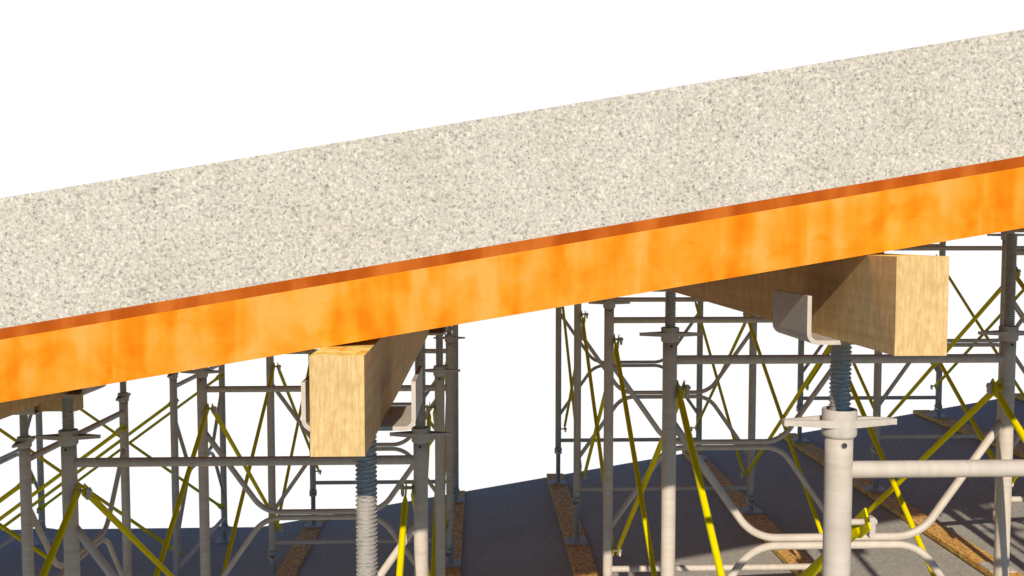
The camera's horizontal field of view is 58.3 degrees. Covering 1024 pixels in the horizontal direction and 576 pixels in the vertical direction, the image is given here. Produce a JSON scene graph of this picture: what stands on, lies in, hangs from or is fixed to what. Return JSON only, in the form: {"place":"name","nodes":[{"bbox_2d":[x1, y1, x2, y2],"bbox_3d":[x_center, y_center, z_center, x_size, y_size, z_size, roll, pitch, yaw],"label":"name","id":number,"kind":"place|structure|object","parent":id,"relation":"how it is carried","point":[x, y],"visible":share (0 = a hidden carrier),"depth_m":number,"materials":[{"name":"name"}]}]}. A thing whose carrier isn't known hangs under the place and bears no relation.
{"place":"outdoors","nodes":[
{"label":"outdoors","id":0,"kind":"place"},
{"bbox_2d":[0,399,1023,575],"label":"ground","id":1,"kind":"structure","parent":0,"point":[512,529],"depth_m":6.90,"materials":[{"name":"grey concrete"}]},
{"bbox_2d":[33,527,54,545],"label":"base jack","id":2,"kind":"object","parent":1,"relation":"on","point":[38,542],"visible":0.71,"depth_m":7.75,"materials":[{"name":"metal"}]},
{"bbox_2d":[0,412,45,548],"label":"shoring frame","id":3,"kind":"object","parent":2,"relation":"on","point":[39,483],"visible":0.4,"depth_m":7.69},
{"bbox_2d":[0,398,178,530],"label":"cross brace","id":4,"kind":"object","parent":3,"relation":"attached to","point":[98,456],"visible":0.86,"depth_m":6.54,"materials":[{"name":"yellow paint"}]},
{"bbox_2d":[37,373,223,511],"bbox_3d":[-3.204,1.295,7.712,1.933,0.043,0.022,-36,4,0],"label":"cross brace","id":5,"kind":"object","parent":3,"relation":"attached to","point":[42,506],"visible":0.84,"depth_m":7.70,"materials":[{"name":"yellow paint"}]},
{"bbox_2d":[212,525,234,542],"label":"base jack","id":6,"kind":"object","parent":1,"relation":"on","point":[224,538],"visible":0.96,"depth_m":7.80,"materials":[{"name":"metal"}]},
{"bbox_2d":[169,364,227,575],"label":"shoring frame","id":7,"kind":"object","parent":6,"relation":"on","point":[176,435],"visible":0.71,"depth_m":6.68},
{"bbox_2d":[0,428,182,555],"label":"cross brace","id":8,"kind":"object","parent":7,"relation":"attached to","point":[102,500],"visible":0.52,"depth_m":6.59,"materials":[{"name":"yellow paint"}]},
{"bbox_2d":[80,409,225,510],"bbox_3d":[-3.203,1.299,7.689,1.933,0.043,0.022,36,1,-4],"label":"cross brace","id":9,"kind":"object","parent":7,"relation":"attached to","point":[219,505],"visible":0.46,"depth_m":7.69,"materials":[{"name":"yellow paint"}]},
{"bbox_2d":[167,372,178,378],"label":"head jack","id":10,"kind":"object","parent":7,"relation":"on","point":[172,376],"visible":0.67,"depth_m":6.48,"materials":[{"name":"metal"}]},
{"bbox_2d":[276,514,325,575],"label":"sole board","id":11,"kind":"object","parent":1,"relation":"on","point":[292,562],"visible":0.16,"depth_m":7.16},
{"bbox_2d":[268,551,277,575],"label":"base jack","id":12,"kind":"object","parent":11,"relation":"on","point":[272,557],"visible":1,"depth_m":6.31,"materials":[{"name":"metal"}]},
{"bbox_2d":[266,342,453,552],"bbox_3d":[-1.038,1.092,6.304,1.270,1.447,0.052,0,3,-2],"label":"shoring frame","id":13,"kind":"object","parent":12,"relation":"on","point":[449,501],"visible":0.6,"depth_m":6.29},
{"bbox_2d":[211,403,280,530],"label":"cross brace","id":14,"kind":"object","parent":13,"relation":"attached to","point":[234,447],"visible":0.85,"depth_m":5.22,"materials":[{"name":"yellow paint"}]},
{"bbox_2d":[276,354,310,531],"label":"cross brace","id":15,"kind":"object","parent":13,"relation":"attached to","point":[291,454],"visible":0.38,"depth_m":6.83,"materials":[{"name":"yellow paint"}]},
{"bbox_2d":[433,403,446,528],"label":"cross brace","id":16,"kind":"object","parent":13,"relation":"attached to","point":[434,430],"visible":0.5,"depth_m":4.97,"materials":[{"name":"yellow paint"}]},
{"bbox_2d":[445,405,445,487],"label":"cross brace","id":17,"kind":"object","parent":13,"relation":"attached to","point":[445,447],"visible":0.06,"depth_m":6.88,"materials":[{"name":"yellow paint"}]},
{"bbox_2d":[433,326,464,341],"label":"head jack","id":18,"kind":"object","parent":13,"relation":"on","point":[449,336],"visible":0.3,"depth_m":6.26,"materials":[{"name":"metal"}]},
{"bbox_2d":[304,490,322,527],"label":"base jack","id":19,"kind":"object","parent":11,"relation":"on","point":[313,523],"visible":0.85,"depth_m":7.84,"materials":[{"name":"metal"}]},
{"bbox_2d":[308,325,458,490],"bbox_3d":[-1.092,1.005,7.830,1.270,1.447,0.052,0,3,-2],"label":"shoring frame","id":20,"kind":"object","parent":19,"relation":"on","point":[313,481],"visible":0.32,"depth_m":7.83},
{"bbox_2d":[277,362,319,473],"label":"cross brace","id":21,"kind":"object","parent":20,"relation":"attached to","point":[293,407],"visible":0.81,"depth_m":6.73,"materials":[{"name":"yellow paint"}]},
{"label":"base jack","id":22,"kind":"object","parent":11,"relation":"on","visible":0},
{"bbox_2d":[61,443,427,575],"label":"shoring frame","id":23,"kind":"object","parent":22,"relation":"on","point":[75,533],"visible":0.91,"depth_m":3.21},
{"bbox_2d":[36,384,106,446],"bbox_3d":[-1.540,0.530,3.189,0.215,0.511,0.190,0,3,-2],"label":"head jack","id":24,"kind":"object","parent":23,"relation":"on","point":[68,434],"visible":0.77,"depth_m":3.17,"materials":[{"name":"metal"}]},
{"bbox_2d":[154,403,208,575],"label":"cross brace","id":25,"kind":"object","parent":23,"relation":"attached to","point":[178,503],"visible":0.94,"depth_m":4.29,"materials":[{"name":"yellow paint"}]},
{"bbox_2d":[390,326,450,443],"bbox_3d":[-0.322,0.325,3.220,0.215,0.511,0.190,0,3,-2],"label":"head jack","id":26,"kind":"object","parent":23,"relation":"on","point":[420,432],"visible":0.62,"depth_m":3.21,"materials":[{"name":"metal"}]},
{"bbox_2d":[426,402,430,470],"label":"cross brace","id":27,"kind":"object","parent":23,"relation":"attached to","point":[429,419],"visible":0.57,"depth_m":4.66,"materials":[{"name":"yellow paint"}]},
{"bbox_2d":[445,491,464,575],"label":"sole board","id":28,"kind":"object","parent":1,"relation":"on","point":[458,520],"visible":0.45,"depth_m":7.01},
{"bbox_2d":[445,547,460,567],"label":"base jack","id":29,"kind":"object","parent":28,"relation":"on","point":[450,562],"visible":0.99,"depth_m":6.35,"materials":[{"name":"metal"}]},
{"bbox_2d":[454,489,464,502],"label":"base jack","id":30,"kind":"object","parent":28,"relation":"on","point":[457,499],"visible":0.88,"depth_m":7.87,"materials":[{"name":"metal"}]},
{"bbox_2d":[547,473,598,575],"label":"sole board","id":31,"kind":"object","parent":1,"relation":"on","point":[581,559],"visible":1,"depth_m":6.66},
{"bbox_2d":[549,448,566,484],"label":"base jack","id":32,"kind":"object","parent":31,"relation":"on","point":[558,453],"visible":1,"depth_m":7.90,"materials":[{"name":"metal"}]},
{"bbox_2d":[555,302,702,447],"bbox_3d":[1.007,0.651,7.883,1.270,1.447,0.052,0,3,-2],"label":"shoring frame","id":33,"kind":"object","parent":32,"relation":"on","point":[559,411],"visible":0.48,"depth_m":7.87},
{"bbox_2d":[564,310,585,430],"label":"cross brace","id":34,"kind":"object","parent":33,"relation":"attached to","point":[568,406],"visible":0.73,"depth_m":7.42,"materials":[{"name":"yellow paint"}]},
{"bbox_2d":[695,314,750,430],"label":"cross brace","id":35,"kind":"object","parent":33,"relation":"attached to","point":[730,353],"visible":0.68,"depth_m":6.99,"materials":[{"name":"yellow paint"}]},
{"bbox_2d":[565,499,587,544],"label":"base jack","id":36,"kind":"object","parent":31,"relation":"on","point":[576,539],"visible":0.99,"depth_m":6.37,"materials":[{"name":"metal"}]},
{"bbox_2d":[573,297,756,498],"bbox_3d":[1.060,0.738,6.357,1.270,1.447,0.052,0,3,-2],"label":"shoring frame","id":37,"kind":"object","parent":36,"relation":"on","point":[749,487],"visible":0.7,"depth_m":6.35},
{"bbox_2d":[562,306,581,478],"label":"cross brace","id":38,"kind":"object","parent":37,"relation":"attached to","point":[568,355],"visible":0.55,"depth_m":7.24,"materials":[{"name":"yellow paint"}]},
{"bbox_2d":[584,335,619,478],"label":"cross brace","id":39,"kind":"object","parent":37,"relation":"attached to","point":[594,433],"visible":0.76,"depth_m":5.78,"materials":[{"name":"yellow paint"}]},
{"bbox_2d":[695,302,744,476],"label":"cross brace","id":40,"kind":"object","parent":37,"relation":"attached to","point":[719,388],"visible":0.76,"depth_m":7.03,"materials":[{"name":"yellow paint"}]},
{"bbox_2d":[746,345,830,476],"bbox_3d":[1.668,0.780,5.615,0.022,0.041,1.933,0,-33,-2],"label":"cross brace","id":41,"kind":"object","parent":37,"relation":"attached to","point":[797,395],"visible":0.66,"depth_m":5.46,"materials":[{"name":"yellow paint"}]},
{"bbox_2d":[682,450,821,575],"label":"sole board","id":42,"kind":"object","parent":1,"relation":"on","point":[763,522],"visible":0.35,"depth_m":6.19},
{"bbox_2d":[738,496,763,513],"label":"base jack","id":43,"kind":"object","parent":42,"relation":"on","point":[750,508],"visible":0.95,"depth_m":6.40,"materials":[{"name":"metal"}]},
{"bbox_2d":[779,433,1023,575],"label":"sole board","id":44,"kind":"object","parent":1,"relation":"on","point":[970,553],"visible":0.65,"depth_m":5.60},
{"bbox_2d":[791,405,809,442],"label":"base jack","id":45,"kind":"object","parent":44,"relation":"on","point":[799,439],"visible":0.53,"depth_m":7.95,"materials":[{"name":"metal"}]},
{"bbox_2d":[797,241,945,405],"bbox_3d":[3.106,0.296,7.936,1.270,1.447,0.052,0,3,-2],"label":"shoring frame","id":46,"kind":"object","parent":45,"relation":"on","point":[802,368],"visible":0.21,"depth_m":7.95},
{"bbox_2d":[806,350,830,389],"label":"cross brace","id":47,"kind":"object","parent":46,"relation":"attached to","point":[817,370],"visible":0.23,"depth_m":7.72,"materials":[{"name":"yellow paint"}]},
{"bbox_2d":[934,290,1023,388],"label":"cross brace","id":48,"kind":"object","parent":46,"relation":"attached to","point":[997,318],"visible":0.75,"depth_m":7.27,"materials":[{"name":"yellow paint"}]},
{"bbox_2d":[861,446,886,491],"bbox_3d":[2.550,1.208,6.437,0.149,0.409,0.206,0,3,-2],"label":"base jack","id":49,"kind":"object","parent":44,"relation":"on","point":[874,487],"visible":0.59,"depth_m":6.43,"materials":[{"name":"metal"}]},
{"bbox_2d":[872,246,1023,446],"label":"shoring frame","id":50,"kind":"object","parent":49,"relation":"on","point":[878,400],"visible":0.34,"depth_m":6.40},
{"bbox_2d":[852,363,880,426],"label":"cross brace","id":51,"kind":"object","parent":50,"relation":"attached to","point":[863,384],"visible":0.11,"depth_m":6.70,"materials":[{"name":"yellow paint"}]},
{"bbox_2d":[883,267,1019,426],"bbox_3d":[2.628,0.427,5.629,0.022,0.041,1.933,0,-33,-2],"label":"cross brace","id":52,"kind":"object","parent":50,"relation":"attached to","point":[955,340],"visible":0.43,"depth_m":5.45,"materials":[{"name":"yellow paint"}]},
{"bbox_2d":[936,254,1023,397],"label":"cross brace","id":53,"kind":"object","parent":50,"relation":"attached to","point":[979,325],"visible":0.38,"depth_m":7.32,"materials":[{"name":"yellow paint"}]},
{"bbox_2d":[978,510,1016,571],"bbox_3d":[2.604,1.294,4.911,0.149,0.409,0.197,0,3,-2],"label":"base jack","id":54,"kind":"object","parent":44,"relation":"on","point":[988,566],"visible":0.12,"depth_m":4.91,"materials":[{"name":"metal"}]},
{"bbox_2d":[994,240,1023,510],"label":"shoring frame","id":55,"kind":"object","parent":54,"relation":"on","point":[1020,313],"visible":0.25,"depth_m":4.84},
{"bbox_2d":[938,363,995,459],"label":"cross brace","id":56,"kind":"object","parent":55,"relation":"attached to","point":[966,410],"visible":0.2,"depth_m":5.31,"materials":[{"name":"yellow paint"}]},
{"bbox_2d":[987,232,1023,239],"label":"head jack","id":57,"kind":"object","parent":55,"relation":"on","point":[1002,235],"visible":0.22,"depth_m":4.80,"materials":[{"name":"metal"}]},
{"bbox_2d":[913,410,1023,458],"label":"sole board","id":58,"kind":"object","parent":1,"relation":"on","point":[1018,450],"visible":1,"depth_m":7.62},
{"bbox_2d":[927,405,949,417],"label":"base jack","id":59,"kind":"object","parent":58,"relation":"on","point":[938,409],"visible":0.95,"depth_m":7.98,"materials":[{"name":"metal"}]},
{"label":"base jack","id":60,"kind":"object","parent":1,"relation":"on","visible":0},
{"bbox_2d":[19,402,131,575],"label":"shoring frame","id":61,"kind":"object","parent":60,"relation":"on","point":[29,520],"visible":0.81,"depth_m":5.05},
{"bbox_2d":[12,407,40,448],"bbox_3d":[-2.328,0.759,4.385,0.190,0.511,0.215,0,3,-2],"label":"head jack","id":62,"kind":"object","parent":61,"relation":"on","point":[25,439],"visible":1,"depth_m":4.36,"materials":[{"name":"metal"}]},
{"bbox_2d":[34,396,83,411],"bbox_3d":[-3.188,0.507,4.341,2.250,0.152,0.081,0,3,-2],"label":"timber bearer","id":63,"kind":"object","parent":62,"relation":"on","point":[54,404],"visible":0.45,"depth_m":4.34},
{"bbox_2d":[0,523,62,569],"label":"cross brace","id":64,"kind":"object","parent":61,"relation":"attached to","point":[18,537],"visible":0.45,"depth_m":5.57,"materials":[{"name":"yellow paint"}]},
{"bbox_2d":[116,381,130,401],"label":"head jack","id":65,"kind":"object","parent":61,"relation":"on","point":[123,395],"visible":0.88,"depth_m":5.58,"materials":[{"name":"metal"}]},
{"bbox_2d":[0,0,1023,529],"label":"sky","id":66,"kind":"structure","parent":0,"point":[92,91],"materials":[{"name":"white"}]},
{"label":"base jack","id":67,"kind":"object","parent":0,"visible":0},
{"bbox_2d":[197,376,444,575],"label":"shoring frame","id":68,"kind":"object","parent":67,"relation":"on","point":[203,388],"visible":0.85,"depth_m":4.76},
{"bbox_2d":[81,483,173,575],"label":"cross brace","id":69,"kind":"object","parent":68,"relation":"attached to","point":[114,519],"visible":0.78,"depth_m":3.54,"materials":[{"name":"yellow paint"}]},
{"bbox_2d":[180,367,222,377],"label":"head jack","id":70,"kind":"object","parent":68,"relation":"on","point":[202,373],"visible":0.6,"depth_m":4.69,"materials":[{"name":"metal"}]},
{"bbox_2d":[0,389,78,419],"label":"timber bearer","id":71,"kind":"object","parent":70,"relation":"on","point":[9,408],"depth_m":2.80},
{"bbox_2d":[0,321,111,402],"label":"edge joist","id":72,"kind":"object","parent":71,"relation":"on","point":[55,361],"visible":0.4,"depth_m":1.46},
{"bbox_2d":[0,310,110,339],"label":"plywood sheet","id":73,"kind":"object","parent":72,"relation":"on","point":[54,325],"visible":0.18,"depth_m":1.46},
{"bbox_2d":[222,362,274,572],"bbox_3d":[-1.592,1.136,5.521,0.022,0.041,1.933,0,39,-2],"label":"cross brace","id":74,"kind":"object","parent":68,"relation":"attached to","point":[230,545],"visible":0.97,"depth_m":5.49,"materials":[{"name":"yellow paint"}]},
{"bbox_2d":[411,480,429,575],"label":"cross brace","id":75,"kind":"object","parent":68,"relation":"attached to","point":[412,495],"visible":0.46,"depth_m":3.31,"materials":[{"name":"yellow paint"}]},
{"bbox_2d":[431,491,435,575],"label":"cross brace","id":76,"kind":"object","parent":68,"relation":"attached to","point":[433,556],"visible":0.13,"depth_m":5.15,"materials":[{"name":"yellow paint"}]},
{"bbox_2d":[425,327,459,376],"bbox_3d":[-0.376,0.238,4.746,0.215,0.511,0.190,0,3,-2],"label":"head jack","id":77,"kind":"object","parent":68,"relation":"on","point":[439,369],"visible":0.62,"depth_m":4.74,"materials":[{"name":"metal"}]},
{"bbox_2d":[309,329,430,456],"bbox_3d":[-0.377,-0.012,4.679,0.081,0.152,6.635,0,3,-2],"label":"timber bearer","id":78,"kind":"object","parent":77,"relation":"on","point":[355,387],"visible":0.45,"depth_m":1.37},
{"bbox_2d":[111,174,982,382],"bbox_3d":[0.064,-0.018,1.504,1.405,0.336,0.050,0,3,-2],"label":"edge joist","id":79,"kind":"object","parent":78,"relation":"on","point":[246,329],"visible":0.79,"depth_m":1.48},
{"bbox_2d":[111,163,982,320],"bbox_3d":[-0.050,-0.262,4.756,1.405,0.254,6.575,0,3,-2],"label":"plywood sheet","id":80,"kind":"object","parent":79,"relation":"on","point":[529,244],"visible":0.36,"depth_m":1.48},
{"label":"base jack","id":81,"kind":"object","parent":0,"visible":0},
{"bbox_2d":[822,437,1023,575],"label":"shoring frame","id":82,"kind":"object","parent":81,"relation":"on","point":[842,469],"visible":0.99,"depth_m":1.71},
{"bbox_2d":[677,380,724,575],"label":"cross brace","id":83,"kind":"object","parent":82,"relation":"attached to","point":[704,501],"visible":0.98,"depth_m":2.90,"materials":[{"name":"yellow paint"}]},
{"bbox_2d":[773,290,896,439],"bbox_3d":[0.612,0.264,1.717,0.215,0.511,0.190,0,3,-2],"label":"head jack","id":84,"kind":"object","parent":82,"relation":"on","point":[839,418],"visible":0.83,"depth_m":1.70,"materials":[{"name":"metal"}]},
{"bbox_2d":[990,378,1023,443],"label":"cross brace","id":85,"kind":"object","parent":82,"relation":"attached to","point":[1009,413],"visible":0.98,"depth_m":3.19,"materials":[{"name":"yellow paint"}]},
{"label":"base jack","id":86,"kind":"object","parent":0,"visible":0},
{"bbox_2d":[661,341,1015,575],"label":"shoring frame","id":87,"kind":"object","parent":86,"relation":"on","point":[1002,429],"visible":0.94,"depth_m":3.27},
{"bbox_2d":[614,334,656,575],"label":"cross brace","id":88,"kind":"object","parent":87,"relation":"attached to","point":[638,481],"visible":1,"depth_m":4.12,"materials":[{"name":"yellow paint"}]},
{"bbox_2d":[639,289,700,342],"bbox_3d":[0.558,0.177,3.243,0.215,0.511,0.190,0,3,-2],"label":"head jack","id":89,"kind":"object","parent":87,"relation":"on","point":[669,332],"visible":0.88,"depth_m":3.22,"materials":[{"name":"metal"}]},
{"bbox_2d":[799,508,870,575],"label":"cross brace","id":90,"kind":"object","parent":87,"relation":"attached to","point":[814,568],"visible":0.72,"depth_m":1.76,"materials":[{"name":"yellow paint"}]},
{"bbox_2d":[850,379,934,575],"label":"cross brace","id":91,"kind":"object","parent":87,"relation":"attached to","point":[919,542],"visible":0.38,"depth_m":4.07,"materials":[{"name":"yellow paint"}]},
{"bbox_2d":[978,230,1023,341],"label":"head jack","id":92,"kind":"object","parent":87,"relation":"on","point":[1009,330],"visible":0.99,"depth_m":3.26,"materials":[{"name":"metal"}]},
{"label":"base jack","id":93,"kind":"object","parent":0,"visible":0},
{"bbox_2d":[603,308,830,575],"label":"shoring frame","id":94,"kind":"object","parent":93,"relation":"on","point":[610,370],"visible":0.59,"depth_m":4.81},
{"bbox_2d":[581,312,613,555],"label":"cross brace","id":95,"kind":"object","parent":94,"relation":"attached to","point":[592,396],"visible":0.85,"depth_m":5.67,"materials":[{"name":"yellow paint"}]},
{"bbox_2d":[588,298,629,308],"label":"head jack","id":96,"kind":"object","parent":94,"relation":"on","point":[609,303],"visible":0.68,"depth_m":4.75,"materials":[{"name":"metal"}]},
{"bbox_2d":[665,253,948,355],"bbox_3d":[0.508,-0.160,4.704,0.081,0.152,6.630,0,3,-2],"label":"timber bearer","id":97,"kind":"object","parent":96,"relation":"on","point":[894,304],"visible":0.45,"depth_m":1.50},
{"bbox_2d":[616,380,685,554],"bbox_3d":[0.583,0.869,4.050,0.022,0.041,1.933,0,-33,-2],"label":"cross brace","id":98,"kind":"object","parent":94,"relation":"attached to","point":[657,452],"visible":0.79,"depth_m":3.99,"materials":[{"name":"yellow paint"}]},
{"bbox_2d":[745,313,822,532],"bbox_3d":[1.645,0.780,5.614,0.022,0.041,1.933,0,39,-2],"label":"cross brace","id":99,"kind":"object","parent":94,"relation":"attached to","point":[810,501],"visible":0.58,"depth_m":5.53,"materials":[{"name":"yellow paint"}]},
{"bbox_2d":[867,378,1003,514],"bbox_3d":[1.721,0.867,4.089,0.022,0.041,1.933,0,-33,-2],"label":"cross brace","id":100,"kind":"object","parent":94,"relation":"attached to","point":[966,417],"visible":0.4,"depth_m":3.65,"materials":[{"name":"yellow paint"}]},
{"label":"head jack","id":101,"kind":"object","parent":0,"visible":0},
{"bbox_3d":[1.722,-0.366,4.739,0.081,0.152,6.623,0,3,-2],"label":"timber bearer","id":102,"kind":"object","parent":101,"relation":"on","visible":0},
{"bbox_2d":[981,167,1023,234],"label":"edge joist","id":103,"kind":"object","parent":102,"relation":"on","point":[1003,202],"visible":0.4,"depth_m":1.50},
{"bbox_2d":[983,156,1023,173],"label":"plywood sheet","id":104,"kind":"object","parent":103,"relation":"on","point":[1002,165],"visible":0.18,"depth_m":1.50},
{"bbox_3d":[-3.954,0.305,4.652,3.620,0.017,6.575,0,3,-2],"label":"plywood sheet","id":105,"kind":"object","parent":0,"visible":0},
{"bbox_2d":[0,29,1023,328],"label":"concrete slab","id":106,"kind":"structure","parent":105,"relation":"on","point":[264,219],"depth_m":1.47,"materials":[{"name":"concrete"}]},
{"bbox_3d":[-0.878,1.352,1.726,1.270,1.447,0.051,0,3,-2],"label":"shoring frame","id":107,"kind":"object","parent":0,"visible":0},
{"bbox_2d":[39,483,81,575],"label":"cross brace","id":108,"kind":"object","parent":107,"relation":"attached to","point":[58,538],"visible":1,"depth_m":3.06,"materials":[{"name":"yellow paint"}]},
{"bbox_2d":[301,366,422,575],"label":"head jack","id":109,"kind":"object","parent":107,"relation":"on","point":[400,418],"visible":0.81,"depth_m":1.68,"materials":[{"name":"metal"}]},
{"bbox_2d":[396,480,407,575],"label":"cross brace","id":110,"kind":"object","parent":107,"relation":"attached to","point":[402,540],"visible":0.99,"depth_m":3.08,"materials":[{"name":"yellow paint"}]},
{"bbox_3d":[3.266,0.556,3.359,1.270,1.447,0.051,0,3,-2],"label":"shoring frame","id":111,"kind":"object","parent":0,"visible":0},
{"bbox_2d":[1016,272,1023,290],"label":"cross brace","id":112,"kind":"object","parent":111,"relation":"attached to","point":[1020,282],"visible":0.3,"depth_m":4.75,"materials":[{"name":"yellow paint"}]},
{"bbox_3d":[-3.872,1.451,4.981,0.051,1.447,1.270,0,3,-2],"label":"shoring frame","id":113,"kind":"object","parent":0,"visible":0},
{"bbox_2d":[0,475,34,502],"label":"cross brace","id":114,"kind":"object","parent":113,"relation":"attached to","point":[10,492],"visible":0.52,"depth_m":4.42,"materials":[{"name":"yellow paint"}]},
{"bbox_2d":[0,424,126,520],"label":"cross brace","id":115,"kind":"object","parent":113,"relation":"attached to","point":[57,476],"visible":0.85,"depth_m":5.58,"materials":[{"name":"yellow paint"}]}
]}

